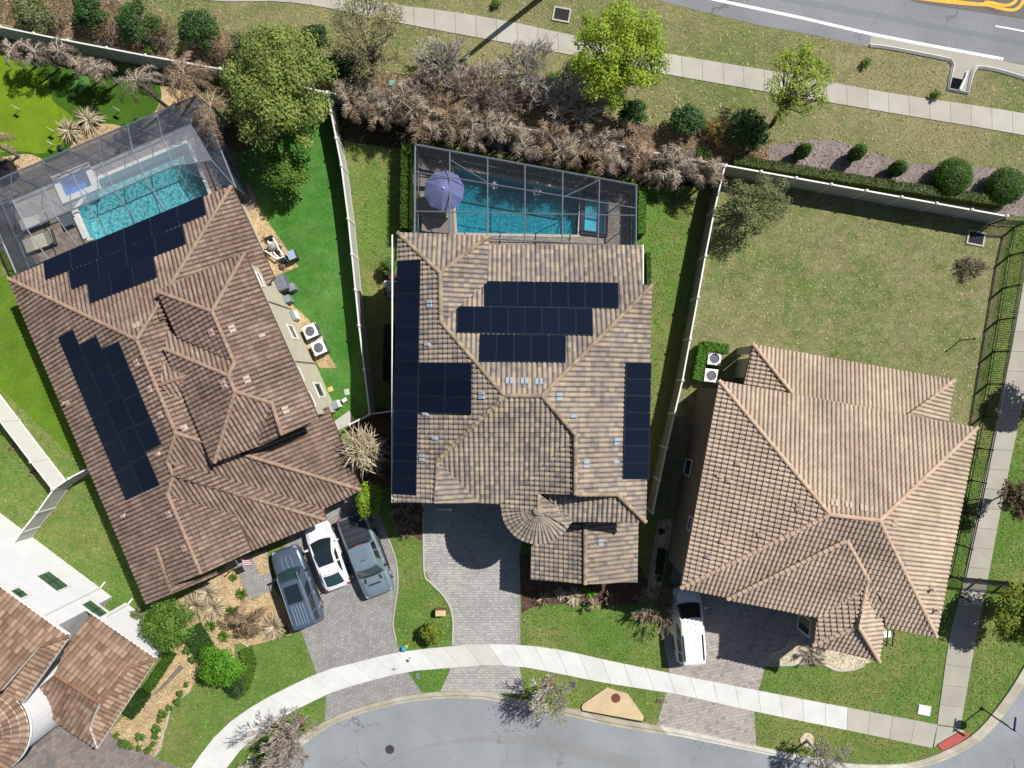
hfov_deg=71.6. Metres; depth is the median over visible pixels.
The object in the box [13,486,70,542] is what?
vinyl fence
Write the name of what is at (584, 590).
grassy plant
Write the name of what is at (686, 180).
withered palm
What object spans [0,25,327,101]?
vinyl fence
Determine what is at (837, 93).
sidewalk
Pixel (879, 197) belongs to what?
vinyl fence
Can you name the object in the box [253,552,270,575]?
gravel inset
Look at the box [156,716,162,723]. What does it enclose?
edging plant
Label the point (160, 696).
fallen frond
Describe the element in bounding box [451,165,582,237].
swimming pool
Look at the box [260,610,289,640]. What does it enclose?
straw bush
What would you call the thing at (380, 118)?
withered palm
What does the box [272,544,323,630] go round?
suv
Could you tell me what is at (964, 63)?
gutter
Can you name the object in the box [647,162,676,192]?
withered palm
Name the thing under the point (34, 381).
side yard turf
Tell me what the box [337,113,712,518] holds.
pool yard lawn
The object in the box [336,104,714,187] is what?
bare soil
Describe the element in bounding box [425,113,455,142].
withered palm
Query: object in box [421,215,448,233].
sun lounger
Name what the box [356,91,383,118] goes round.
withered palm
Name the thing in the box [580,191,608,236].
spa
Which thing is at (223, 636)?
grassy plant
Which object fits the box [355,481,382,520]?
leafy shrub
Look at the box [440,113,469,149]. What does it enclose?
withered palm
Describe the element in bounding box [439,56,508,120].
bare shrub
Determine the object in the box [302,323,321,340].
air conditioner
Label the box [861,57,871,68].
green tuft
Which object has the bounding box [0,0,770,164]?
leaf litter bed
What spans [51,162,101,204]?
spa
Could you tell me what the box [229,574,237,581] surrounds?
grassy plant
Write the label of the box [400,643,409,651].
toy
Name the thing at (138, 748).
edging plant
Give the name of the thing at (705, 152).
green tuft
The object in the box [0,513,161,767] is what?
white house
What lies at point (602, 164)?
withered palm
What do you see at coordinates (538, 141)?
withered palm
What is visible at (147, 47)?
green tuft
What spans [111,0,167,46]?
dark bush
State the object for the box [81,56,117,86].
withered palm
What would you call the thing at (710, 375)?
air conditioner
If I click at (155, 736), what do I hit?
edging plant
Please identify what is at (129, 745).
edging plant
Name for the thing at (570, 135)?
withered palm
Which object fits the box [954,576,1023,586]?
metal fence
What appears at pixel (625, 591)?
mulch bed
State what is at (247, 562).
flag
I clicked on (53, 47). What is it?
withered palm
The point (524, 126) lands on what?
withered palm
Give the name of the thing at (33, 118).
putting green
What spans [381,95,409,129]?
withered palm
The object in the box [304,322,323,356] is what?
concrete pad
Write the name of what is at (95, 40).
green tuft
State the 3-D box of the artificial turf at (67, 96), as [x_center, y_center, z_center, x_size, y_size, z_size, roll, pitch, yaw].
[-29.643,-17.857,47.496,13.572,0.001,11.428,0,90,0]
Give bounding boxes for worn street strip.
[380,734,639,767]
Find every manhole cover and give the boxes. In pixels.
[385,745,393,753]
[611,693,619,702]
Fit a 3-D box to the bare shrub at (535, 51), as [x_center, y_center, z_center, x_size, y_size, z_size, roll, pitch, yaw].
[0.626,-20.539,46.056,4.781,3.307,4.887,0,90,0]
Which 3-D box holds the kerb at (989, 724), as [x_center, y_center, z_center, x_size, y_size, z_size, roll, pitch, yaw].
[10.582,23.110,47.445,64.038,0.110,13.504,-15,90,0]
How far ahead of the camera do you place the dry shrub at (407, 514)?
46.91 m
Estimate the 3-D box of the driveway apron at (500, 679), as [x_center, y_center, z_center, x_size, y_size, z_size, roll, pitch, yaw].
[-2.000,19.786,47.484,5.714,0.001,2.000,0,90,0]
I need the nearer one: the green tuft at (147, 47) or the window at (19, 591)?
the window at (19, 591)
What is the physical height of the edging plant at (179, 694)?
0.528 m
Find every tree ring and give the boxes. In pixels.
[541,676,554,688]
[800,733,813,746]
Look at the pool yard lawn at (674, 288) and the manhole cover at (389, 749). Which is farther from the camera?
the pool yard lawn at (674, 288)
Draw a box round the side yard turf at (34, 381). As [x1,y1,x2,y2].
[0,276,156,600]
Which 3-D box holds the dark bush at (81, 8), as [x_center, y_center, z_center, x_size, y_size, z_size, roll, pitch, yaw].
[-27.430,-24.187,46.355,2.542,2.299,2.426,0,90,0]
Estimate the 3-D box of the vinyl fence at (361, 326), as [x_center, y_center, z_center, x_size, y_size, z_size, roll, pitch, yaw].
[-10.385,-8.414,46.525,0.472,1.950,21.006,-7,90,0]
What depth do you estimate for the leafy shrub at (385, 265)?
46.36 m
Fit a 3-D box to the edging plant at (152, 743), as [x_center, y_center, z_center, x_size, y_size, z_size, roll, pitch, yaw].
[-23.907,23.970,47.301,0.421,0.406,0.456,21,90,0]
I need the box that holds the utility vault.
[916,704,930,715]
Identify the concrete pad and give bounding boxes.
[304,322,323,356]
[335,411,355,429]
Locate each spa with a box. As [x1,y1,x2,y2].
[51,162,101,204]
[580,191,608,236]
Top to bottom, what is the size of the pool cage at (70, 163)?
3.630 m
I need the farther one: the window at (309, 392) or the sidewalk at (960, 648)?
the sidewalk at (960, 648)
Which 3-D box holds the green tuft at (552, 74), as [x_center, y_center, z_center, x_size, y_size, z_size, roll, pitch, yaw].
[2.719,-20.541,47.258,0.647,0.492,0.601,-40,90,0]
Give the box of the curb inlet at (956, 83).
[950,71,967,89]
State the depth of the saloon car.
46.43 m
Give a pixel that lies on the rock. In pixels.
(282, 266)
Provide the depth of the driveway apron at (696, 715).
47.48 m
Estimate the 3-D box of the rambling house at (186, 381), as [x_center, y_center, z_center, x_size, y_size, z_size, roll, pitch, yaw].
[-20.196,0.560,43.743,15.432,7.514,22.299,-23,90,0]
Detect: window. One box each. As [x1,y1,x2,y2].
[10,586,30,598]
[35,569,70,592]
[79,599,108,616]
[255,271,265,287]
[286,324,298,339]
[296,365,305,381]
[308,391,316,406]
[313,382,326,397]
[683,458,692,476]
[687,515,692,531]
[797,614,810,637]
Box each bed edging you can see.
[154,690,190,755]
[388,539,398,641]
[422,512,453,644]
[519,565,519,644]
[647,519,673,592]
[764,662,864,671]
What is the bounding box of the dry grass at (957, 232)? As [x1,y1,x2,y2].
[1,0,1023,579]
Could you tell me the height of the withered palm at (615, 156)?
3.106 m
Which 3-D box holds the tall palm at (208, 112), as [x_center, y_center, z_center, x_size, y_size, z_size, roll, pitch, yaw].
[-18.130,-16.697,45.242,3.950,4.553,4.219,0,90,0]
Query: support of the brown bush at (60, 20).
on the leaf litter bed at (652, 131)
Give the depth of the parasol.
45.16 m
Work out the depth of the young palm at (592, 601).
46.53 m
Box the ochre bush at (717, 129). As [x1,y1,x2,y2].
[702,115,733,149]
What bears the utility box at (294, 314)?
on the gravel bed at (324, 361)
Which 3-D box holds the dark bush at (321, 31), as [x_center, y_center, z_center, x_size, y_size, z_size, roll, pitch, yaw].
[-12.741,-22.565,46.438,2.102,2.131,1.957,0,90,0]
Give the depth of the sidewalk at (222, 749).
47.45 m
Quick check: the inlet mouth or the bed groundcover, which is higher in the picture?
the bed groundcover
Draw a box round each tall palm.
[0,131,20,161]
[111,64,171,110]
[158,50,219,107]
[188,86,242,147]
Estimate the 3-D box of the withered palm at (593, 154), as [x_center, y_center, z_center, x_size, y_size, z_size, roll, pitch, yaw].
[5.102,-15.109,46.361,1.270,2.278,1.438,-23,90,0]
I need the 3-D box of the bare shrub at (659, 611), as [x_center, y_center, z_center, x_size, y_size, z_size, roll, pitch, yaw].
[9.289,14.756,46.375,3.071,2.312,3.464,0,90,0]
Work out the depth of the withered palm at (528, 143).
44.93 m
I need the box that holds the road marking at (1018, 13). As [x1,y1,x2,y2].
[911,0,1023,18]
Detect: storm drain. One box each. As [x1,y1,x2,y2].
[552,6,571,23]
[965,229,985,246]
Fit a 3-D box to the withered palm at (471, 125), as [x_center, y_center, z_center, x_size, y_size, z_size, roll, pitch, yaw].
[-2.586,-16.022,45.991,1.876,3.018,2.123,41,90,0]
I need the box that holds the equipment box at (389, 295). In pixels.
[387,291,395,298]
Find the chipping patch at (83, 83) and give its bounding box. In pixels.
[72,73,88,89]
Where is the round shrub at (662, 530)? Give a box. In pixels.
[657,527,664,534]
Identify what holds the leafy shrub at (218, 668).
on the gravel bed at (271, 600)
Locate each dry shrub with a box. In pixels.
[355,459,385,484]
[388,500,419,531]
[798,639,825,667]
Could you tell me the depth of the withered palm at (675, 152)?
44.68 m
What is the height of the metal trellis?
1.239 m
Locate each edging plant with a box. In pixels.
[113,732,120,738]
[117,739,127,747]
[124,742,133,750]
[135,732,146,741]
[136,745,141,751]
[143,746,152,753]
[149,740,156,747]
[150,732,158,739]
[151,723,160,733]
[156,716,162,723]
[157,709,168,718]
[165,704,174,711]
[172,697,180,707]
[176,690,182,697]
[182,645,191,654]
[187,655,195,662]
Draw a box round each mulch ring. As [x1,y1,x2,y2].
[223,121,250,150]
[294,715,305,727]
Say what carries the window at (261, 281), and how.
in the rambling house at (186, 381)
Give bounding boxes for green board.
[389,80,402,87]
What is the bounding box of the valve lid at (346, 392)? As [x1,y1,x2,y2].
[344,389,349,394]
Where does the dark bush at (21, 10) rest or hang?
on the leaf litter bed at (652, 131)
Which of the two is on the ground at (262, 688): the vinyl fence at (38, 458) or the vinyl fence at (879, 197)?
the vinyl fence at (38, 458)
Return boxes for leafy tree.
[259,152,310,193]
[992,580,1023,646]
[997,478,1023,522]
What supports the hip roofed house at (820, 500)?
on the back lot lawn at (872, 271)
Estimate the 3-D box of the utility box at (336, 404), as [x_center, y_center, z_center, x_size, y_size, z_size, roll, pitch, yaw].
[-11.728,1.405,47.085,0.620,0.830,0.500,-24,90,0]
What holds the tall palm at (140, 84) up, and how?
on the gravel bed at (167, 99)
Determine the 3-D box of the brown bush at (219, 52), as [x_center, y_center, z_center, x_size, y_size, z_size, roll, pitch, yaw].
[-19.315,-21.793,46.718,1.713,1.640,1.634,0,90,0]
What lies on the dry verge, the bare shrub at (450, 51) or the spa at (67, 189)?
the bare shrub at (450, 51)
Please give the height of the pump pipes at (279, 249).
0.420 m
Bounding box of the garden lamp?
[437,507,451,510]
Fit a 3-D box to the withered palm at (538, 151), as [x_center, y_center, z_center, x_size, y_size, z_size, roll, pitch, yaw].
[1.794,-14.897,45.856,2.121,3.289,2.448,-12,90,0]
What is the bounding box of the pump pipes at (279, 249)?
[270,236,288,261]
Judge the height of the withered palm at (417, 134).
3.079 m
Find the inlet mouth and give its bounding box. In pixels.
[581,710,641,722]
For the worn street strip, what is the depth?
47.48 m
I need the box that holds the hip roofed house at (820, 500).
[667,343,979,663]
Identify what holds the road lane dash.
on the road
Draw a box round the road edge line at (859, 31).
[712,0,1003,59]
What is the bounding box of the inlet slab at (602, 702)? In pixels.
[581,687,643,720]
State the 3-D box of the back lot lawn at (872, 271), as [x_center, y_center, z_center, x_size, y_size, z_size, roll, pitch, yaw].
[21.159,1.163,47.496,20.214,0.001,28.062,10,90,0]
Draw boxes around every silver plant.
[54,114,84,145]
[73,105,104,138]
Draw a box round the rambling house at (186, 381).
[6,185,361,603]
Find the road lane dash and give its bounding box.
[995,25,1023,31]
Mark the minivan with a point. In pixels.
(689, 645)
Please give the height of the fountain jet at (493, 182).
0.171 m
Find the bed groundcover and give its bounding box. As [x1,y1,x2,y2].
[220,642,246,696]
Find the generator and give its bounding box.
[387,283,396,291]
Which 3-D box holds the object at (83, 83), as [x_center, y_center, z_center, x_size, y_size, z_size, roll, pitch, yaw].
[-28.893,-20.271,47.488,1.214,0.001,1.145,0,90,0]
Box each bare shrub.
[400,58,447,107]
[414,35,471,95]
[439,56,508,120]
[472,74,527,124]
[486,30,557,106]
[522,70,569,120]
[536,67,603,134]
[565,66,606,107]
[631,584,677,639]
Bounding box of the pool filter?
[267,241,276,251]
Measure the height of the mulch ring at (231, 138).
0.250 m
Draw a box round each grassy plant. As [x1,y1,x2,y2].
[204,619,215,632]
[218,629,229,642]
[225,606,233,615]
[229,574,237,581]
[234,588,247,599]
[280,625,290,637]
[580,587,587,593]
[586,588,596,597]
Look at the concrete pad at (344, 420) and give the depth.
47.45 m
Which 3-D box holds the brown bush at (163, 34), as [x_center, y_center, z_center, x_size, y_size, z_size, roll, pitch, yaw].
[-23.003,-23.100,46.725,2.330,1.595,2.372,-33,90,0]
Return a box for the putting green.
[0,51,73,153]
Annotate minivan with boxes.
[669,586,707,665]
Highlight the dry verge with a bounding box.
[0,0,1023,192]
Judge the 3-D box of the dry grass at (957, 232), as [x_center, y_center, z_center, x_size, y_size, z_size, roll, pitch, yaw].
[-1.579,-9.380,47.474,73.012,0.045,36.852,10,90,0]
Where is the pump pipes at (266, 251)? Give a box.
[264,249,286,259]
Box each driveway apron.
[325,672,421,720]
[441,665,524,693]
[657,692,755,745]
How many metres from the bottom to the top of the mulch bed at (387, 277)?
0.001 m
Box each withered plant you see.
[532,590,552,606]
[553,586,566,601]
[566,585,584,607]
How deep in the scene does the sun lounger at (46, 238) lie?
47.08 m
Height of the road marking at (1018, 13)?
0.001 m
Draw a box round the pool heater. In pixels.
[286,249,299,262]
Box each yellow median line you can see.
[923,0,1023,10]
[948,0,1017,6]
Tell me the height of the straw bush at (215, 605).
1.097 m
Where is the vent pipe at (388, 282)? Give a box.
[384,281,396,287]
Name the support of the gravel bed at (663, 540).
on the ground at (262, 688)
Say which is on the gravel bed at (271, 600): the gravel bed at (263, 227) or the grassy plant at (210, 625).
the grassy plant at (210, 625)
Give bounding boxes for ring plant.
[8,443,16,450]
[29,469,37,476]
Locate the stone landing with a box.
[238,184,258,210]
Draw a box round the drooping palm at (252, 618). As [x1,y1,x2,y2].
[224,601,267,637]
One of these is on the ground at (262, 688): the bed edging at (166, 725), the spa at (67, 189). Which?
the bed edging at (166, 725)
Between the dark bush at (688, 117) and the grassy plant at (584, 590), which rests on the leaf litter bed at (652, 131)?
the dark bush at (688, 117)
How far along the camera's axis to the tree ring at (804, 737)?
47.44 m
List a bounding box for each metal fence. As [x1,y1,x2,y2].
[949,218,1023,582]
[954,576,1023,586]
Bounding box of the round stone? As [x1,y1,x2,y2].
[57,145,63,150]
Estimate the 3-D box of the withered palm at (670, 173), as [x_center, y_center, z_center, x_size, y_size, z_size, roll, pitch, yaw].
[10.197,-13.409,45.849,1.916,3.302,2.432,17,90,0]
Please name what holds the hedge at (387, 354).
on the pool yard lawn at (674, 288)
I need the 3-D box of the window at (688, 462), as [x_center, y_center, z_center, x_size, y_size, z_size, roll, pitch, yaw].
[11.467,5.424,46.289,0.090,1.581,1.095,10,90,0]
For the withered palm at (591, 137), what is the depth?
44.87 m
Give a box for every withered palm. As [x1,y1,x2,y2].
[0,38,37,68]
[16,38,60,73]
[41,35,79,66]
[67,53,95,79]
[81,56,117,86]
[330,74,362,103]
[336,84,364,117]
[341,89,370,124]
[351,81,378,109]
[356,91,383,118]
[364,101,390,130]
[374,88,409,119]
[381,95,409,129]
[388,79,422,119]
[394,95,429,126]
[405,110,433,145]
[409,100,437,133]
[417,106,440,135]
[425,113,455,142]
[432,91,461,131]
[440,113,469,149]
[448,107,471,133]
[456,115,486,151]
[463,133,486,152]
[469,110,495,136]
[481,128,503,146]
[485,112,520,143]
[485,133,506,154]
[494,121,530,154]
[509,128,535,162]
[512,121,536,142]
[523,135,543,160]
[526,130,556,167]
[530,123,568,157]
[534,118,569,155]
[543,133,579,168]
[560,132,579,162]
[563,135,593,171]
[572,123,600,150]
[581,139,599,162]
[585,147,617,176]
[593,139,626,175]
[595,126,624,153]
[604,146,633,179]
[619,142,637,165]
[622,137,658,177]
[625,156,650,181]
[634,141,653,171]
[640,162,658,181]
[646,142,681,174]
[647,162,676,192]
[657,150,690,190]
[672,164,693,183]
[676,148,695,175]
[684,159,700,183]
[689,163,713,189]
[692,156,721,179]
[699,159,727,188]
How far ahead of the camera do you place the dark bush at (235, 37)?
45.72 m
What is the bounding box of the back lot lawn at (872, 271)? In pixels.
[656,175,1008,580]
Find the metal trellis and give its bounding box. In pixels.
[882,627,893,646]
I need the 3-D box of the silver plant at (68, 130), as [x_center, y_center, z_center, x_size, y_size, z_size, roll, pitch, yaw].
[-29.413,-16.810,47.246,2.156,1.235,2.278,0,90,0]
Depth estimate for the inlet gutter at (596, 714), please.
47.48 m
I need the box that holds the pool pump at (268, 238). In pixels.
[265,235,272,240]
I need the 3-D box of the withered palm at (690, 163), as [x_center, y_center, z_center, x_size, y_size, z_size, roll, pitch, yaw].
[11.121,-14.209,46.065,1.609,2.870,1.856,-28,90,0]
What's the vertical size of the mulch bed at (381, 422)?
0.001 m
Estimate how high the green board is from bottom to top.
0.100 m
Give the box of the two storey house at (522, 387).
[391,231,653,584]
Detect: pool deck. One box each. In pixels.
[0,98,244,269]
[420,157,629,244]
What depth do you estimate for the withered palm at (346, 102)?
44.81 m
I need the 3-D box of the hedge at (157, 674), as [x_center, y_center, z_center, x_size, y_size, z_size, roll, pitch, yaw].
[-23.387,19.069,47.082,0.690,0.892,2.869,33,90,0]
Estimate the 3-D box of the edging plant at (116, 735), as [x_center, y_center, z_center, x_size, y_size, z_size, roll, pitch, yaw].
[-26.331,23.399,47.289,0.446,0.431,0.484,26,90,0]
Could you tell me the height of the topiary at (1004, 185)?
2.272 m
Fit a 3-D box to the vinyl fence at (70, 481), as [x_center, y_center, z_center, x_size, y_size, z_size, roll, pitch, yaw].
[-28.228,5.942,46.525,3.218,1.950,0.309,-30,90,0]
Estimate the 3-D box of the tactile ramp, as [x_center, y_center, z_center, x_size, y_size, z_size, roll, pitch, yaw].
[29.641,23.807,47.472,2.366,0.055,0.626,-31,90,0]
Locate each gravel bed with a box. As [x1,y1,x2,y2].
[0,154,44,182]
[70,124,126,152]
[110,639,201,756]
[153,81,198,117]
[176,559,293,676]
[248,206,298,275]
[289,304,336,367]
[647,521,672,598]
[766,640,871,669]
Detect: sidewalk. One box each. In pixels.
[192,644,936,767]
[209,0,1023,134]
[937,280,1023,727]
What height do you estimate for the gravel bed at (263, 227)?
0.001 m
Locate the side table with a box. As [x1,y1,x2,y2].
[59,212,75,226]
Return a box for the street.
[284,687,1023,767]
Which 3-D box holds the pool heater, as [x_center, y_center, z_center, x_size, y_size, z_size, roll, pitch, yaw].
[-14.552,-8.506,47.110,0.520,0.780,0.620,-23,90,0]
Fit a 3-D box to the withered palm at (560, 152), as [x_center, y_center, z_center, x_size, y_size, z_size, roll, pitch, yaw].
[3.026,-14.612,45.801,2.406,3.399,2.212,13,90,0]
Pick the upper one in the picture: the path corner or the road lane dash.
the road lane dash
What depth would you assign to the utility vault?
47.40 m
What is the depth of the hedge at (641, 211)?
46.04 m
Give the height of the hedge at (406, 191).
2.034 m
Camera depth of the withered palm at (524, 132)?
44.93 m
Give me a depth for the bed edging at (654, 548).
47.41 m
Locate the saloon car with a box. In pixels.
[304,520,350,591]
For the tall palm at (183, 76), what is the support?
on the ground at (262, 688)
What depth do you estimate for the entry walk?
47.43 m
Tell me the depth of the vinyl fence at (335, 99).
46.07 m
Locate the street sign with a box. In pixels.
[980,707,1022,736]
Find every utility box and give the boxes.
[435,607,446,615]
[883,629,890,637]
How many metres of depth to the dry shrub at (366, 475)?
46.83 m
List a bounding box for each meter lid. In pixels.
[570,681,575,686]
[656,698,661,703]
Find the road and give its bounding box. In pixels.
[660,0,1023,64]
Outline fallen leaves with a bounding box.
[0,0,980,188]
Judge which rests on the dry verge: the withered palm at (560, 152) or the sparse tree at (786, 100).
the sparse tree at (786, 100)
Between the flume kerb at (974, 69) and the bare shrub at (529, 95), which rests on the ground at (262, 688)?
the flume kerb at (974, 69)
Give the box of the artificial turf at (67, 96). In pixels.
[0,41,166,163]
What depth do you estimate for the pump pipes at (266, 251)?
47.02 m
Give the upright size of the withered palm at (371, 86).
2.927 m
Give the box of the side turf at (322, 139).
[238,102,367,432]
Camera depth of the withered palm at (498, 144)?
45.75 m
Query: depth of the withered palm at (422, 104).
44.46 m
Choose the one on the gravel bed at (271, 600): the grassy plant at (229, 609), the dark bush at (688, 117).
the grassy plant at (229, 609)
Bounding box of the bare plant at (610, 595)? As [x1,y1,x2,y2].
[605,591,619,607]
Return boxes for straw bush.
[179,587,208,620]
[192,578,220,603]
[198,593,228,621]
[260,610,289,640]
[334,423,390,480]
[396,518,417,540]
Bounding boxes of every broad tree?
[216,18,339,153]
[565,0,672,111]
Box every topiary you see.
[793,140,814,161]
[845,142,869,162]
[884,158,910,178]
[928,154,979,200]
[981,162,1023,207]
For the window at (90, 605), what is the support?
in the white house at (78, 659)
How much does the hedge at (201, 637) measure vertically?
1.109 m
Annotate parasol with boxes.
[424,170,463,210]
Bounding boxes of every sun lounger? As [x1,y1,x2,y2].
[18,211,49,231]
[22,229,57,253]
[412,175,439,187]
[417,157,447,172]
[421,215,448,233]
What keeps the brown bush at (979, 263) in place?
on the back lot lawn at (872, 271)
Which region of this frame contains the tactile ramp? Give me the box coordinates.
[937,733,970,750]
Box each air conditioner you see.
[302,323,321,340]
[310,339,329,356]
[702,368,717,382]
[705,352,721,365]
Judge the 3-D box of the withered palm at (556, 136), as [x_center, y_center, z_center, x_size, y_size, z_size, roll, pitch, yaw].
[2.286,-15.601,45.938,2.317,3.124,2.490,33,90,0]
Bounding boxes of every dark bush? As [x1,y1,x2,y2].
[10,0,61,34]
[70,0,109,31]
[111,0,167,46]
[174,7,220,53]
[229,30,254,58]
[299,23,331,51]
[322,49,365,89]
[616,98,648,125]
[669,101,706,136]
[723,107,771,151]
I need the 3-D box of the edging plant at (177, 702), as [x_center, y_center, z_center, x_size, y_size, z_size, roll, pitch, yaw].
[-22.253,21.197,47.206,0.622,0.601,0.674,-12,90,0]
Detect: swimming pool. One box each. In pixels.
[71,139,210,240]
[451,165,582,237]
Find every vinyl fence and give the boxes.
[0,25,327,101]
[0,394,65,490]
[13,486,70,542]
[52,468,89,489]
[326,92,375,414]
[327,90,723,170]
[348,409,393,425]
[646,165,725,514]
[724,164,1008,223]
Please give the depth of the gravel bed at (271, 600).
47.49 m
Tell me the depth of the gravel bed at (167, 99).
47.49 m
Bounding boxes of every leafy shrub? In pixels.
[129,605,143,620]
[138,595,197,652]
[195,642,247,688]
[225,669,246,699]
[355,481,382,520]
[377,256,396,275]
[420,620,444,645]
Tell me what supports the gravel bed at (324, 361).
on the side turf at (322, 139)
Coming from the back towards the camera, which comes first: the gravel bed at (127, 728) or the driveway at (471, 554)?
the gravel bed at (127, 728)
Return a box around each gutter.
[565,708,642,722]
[868,36,1023,90]
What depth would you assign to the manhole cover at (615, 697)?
47.33 m
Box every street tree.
[237,705,320,767]
[238,755,263,767]
[522,673,581,738]
[803,739,853,767]
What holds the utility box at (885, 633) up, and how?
on the ground at (262, 688)
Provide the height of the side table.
0.450 m
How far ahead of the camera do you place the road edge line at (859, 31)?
47.48 m
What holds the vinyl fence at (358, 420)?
on the mulch bed at (381, 422)
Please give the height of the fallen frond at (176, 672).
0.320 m
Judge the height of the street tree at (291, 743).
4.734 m
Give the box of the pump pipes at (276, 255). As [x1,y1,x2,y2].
[262,237,282,262]
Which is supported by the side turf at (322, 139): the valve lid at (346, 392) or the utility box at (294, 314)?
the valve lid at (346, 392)
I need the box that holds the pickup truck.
[336,510,393,598]
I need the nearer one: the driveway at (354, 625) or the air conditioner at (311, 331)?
the air conditioner at (311, 331)
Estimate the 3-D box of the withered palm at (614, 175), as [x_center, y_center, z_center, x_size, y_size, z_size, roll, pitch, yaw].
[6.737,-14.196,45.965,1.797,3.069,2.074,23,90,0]
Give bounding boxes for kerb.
[263,666,1023,767]
[869,44,1023,94]
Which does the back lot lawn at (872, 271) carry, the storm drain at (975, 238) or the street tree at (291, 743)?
the storm drain at (975, 238)
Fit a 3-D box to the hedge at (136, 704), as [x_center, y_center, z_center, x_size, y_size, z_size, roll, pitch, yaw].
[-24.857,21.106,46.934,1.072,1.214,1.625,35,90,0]
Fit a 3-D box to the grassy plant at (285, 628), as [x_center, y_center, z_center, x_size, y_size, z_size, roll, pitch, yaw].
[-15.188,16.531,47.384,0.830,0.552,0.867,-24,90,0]
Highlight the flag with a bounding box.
[241,558,251,565]
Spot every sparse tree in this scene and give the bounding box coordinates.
[322,0,407,83]
[713,173,792,233]
[763,39,836,127]
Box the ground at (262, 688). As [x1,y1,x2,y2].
[0,36,1023,767]
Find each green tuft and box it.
[90,33,101,44]
[142,42,153,54]
[210,57,221,66]
[491,0,501,8]
[548,71,557,79]
[695,146,712,159]
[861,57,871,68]
[931,89,941,100]
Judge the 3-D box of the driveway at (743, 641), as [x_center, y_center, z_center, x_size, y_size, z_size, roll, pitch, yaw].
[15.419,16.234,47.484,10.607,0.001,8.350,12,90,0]
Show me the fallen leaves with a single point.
(428, 88)
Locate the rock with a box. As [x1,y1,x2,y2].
[279,263,285,269]
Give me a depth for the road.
47.49 m
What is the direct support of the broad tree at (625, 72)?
on the dry verge
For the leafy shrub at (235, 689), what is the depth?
46.69 m
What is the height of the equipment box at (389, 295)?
0.700 m
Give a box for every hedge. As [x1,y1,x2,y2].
[121,687,152,719]
[142,651,176,692]
[186,622,216,661]
[239,646,257,696]
[382,323,395,380]
[400,142,413,232]
[634,187,646,238]
[644,252,651,284]
[654,547,666,574]
[689,341,729,380]
[730,153,1003,208]
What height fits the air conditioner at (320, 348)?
0.867 m
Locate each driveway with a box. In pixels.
[11,725,180,767]
[284,492,398,673]
[421,503,521,647]
[663,574,817,689]
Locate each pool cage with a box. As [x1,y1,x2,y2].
[0,94,249,273]
[413,144,636,244]
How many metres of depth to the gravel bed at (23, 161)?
47.49 m
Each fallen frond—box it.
[142,692,163,713]
[154,665,182,694]
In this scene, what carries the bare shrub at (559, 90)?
on the leaf litter bed at (652, 131)
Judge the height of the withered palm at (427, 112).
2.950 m
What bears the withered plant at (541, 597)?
on the mulch bed at (625, 591)
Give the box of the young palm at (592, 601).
[586,597,600,611]
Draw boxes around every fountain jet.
[485,180,497,188]
[532,186,543,195]
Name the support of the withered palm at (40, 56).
on the artificial turf at (67, 96)
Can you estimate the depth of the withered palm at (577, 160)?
44.89 m
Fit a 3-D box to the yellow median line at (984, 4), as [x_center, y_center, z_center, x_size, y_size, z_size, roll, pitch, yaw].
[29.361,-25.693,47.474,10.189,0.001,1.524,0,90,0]
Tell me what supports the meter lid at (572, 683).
on the ground at (262, 688)
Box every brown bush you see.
[34,3,68,36]
[85,8,120,47]
[143,13,178,51]
[203,40,230,64]
[959,254,990,279]
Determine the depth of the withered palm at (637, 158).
44.58 m
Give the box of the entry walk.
[234,549,274,599]
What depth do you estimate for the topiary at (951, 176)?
45.99 m
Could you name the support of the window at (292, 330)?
in the rambling house at (186, 381)
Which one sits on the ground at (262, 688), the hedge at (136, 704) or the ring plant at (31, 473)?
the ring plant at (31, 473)
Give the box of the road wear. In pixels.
[780,0,1023,45]
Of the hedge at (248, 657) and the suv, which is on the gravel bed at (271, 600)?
the hedge at (248, 657)
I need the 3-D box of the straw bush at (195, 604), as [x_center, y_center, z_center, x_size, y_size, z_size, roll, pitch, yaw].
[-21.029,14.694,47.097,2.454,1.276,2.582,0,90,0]
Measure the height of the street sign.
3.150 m
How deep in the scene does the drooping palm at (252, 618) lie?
45.33 m
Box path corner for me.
[933,725,964,747]
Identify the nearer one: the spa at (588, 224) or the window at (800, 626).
the window at (800, 626)
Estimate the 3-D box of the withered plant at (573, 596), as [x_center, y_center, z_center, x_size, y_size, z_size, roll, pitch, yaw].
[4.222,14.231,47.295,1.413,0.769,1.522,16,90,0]
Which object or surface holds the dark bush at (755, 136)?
on the leaf litter bed at (652, 131)
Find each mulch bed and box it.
[348,406,393,491]
[382,272,396,299]
[392,503,422,539]
[519,555,647,613]
[768,139,1023,216]
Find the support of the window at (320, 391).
in the rambling house at (186, 381)

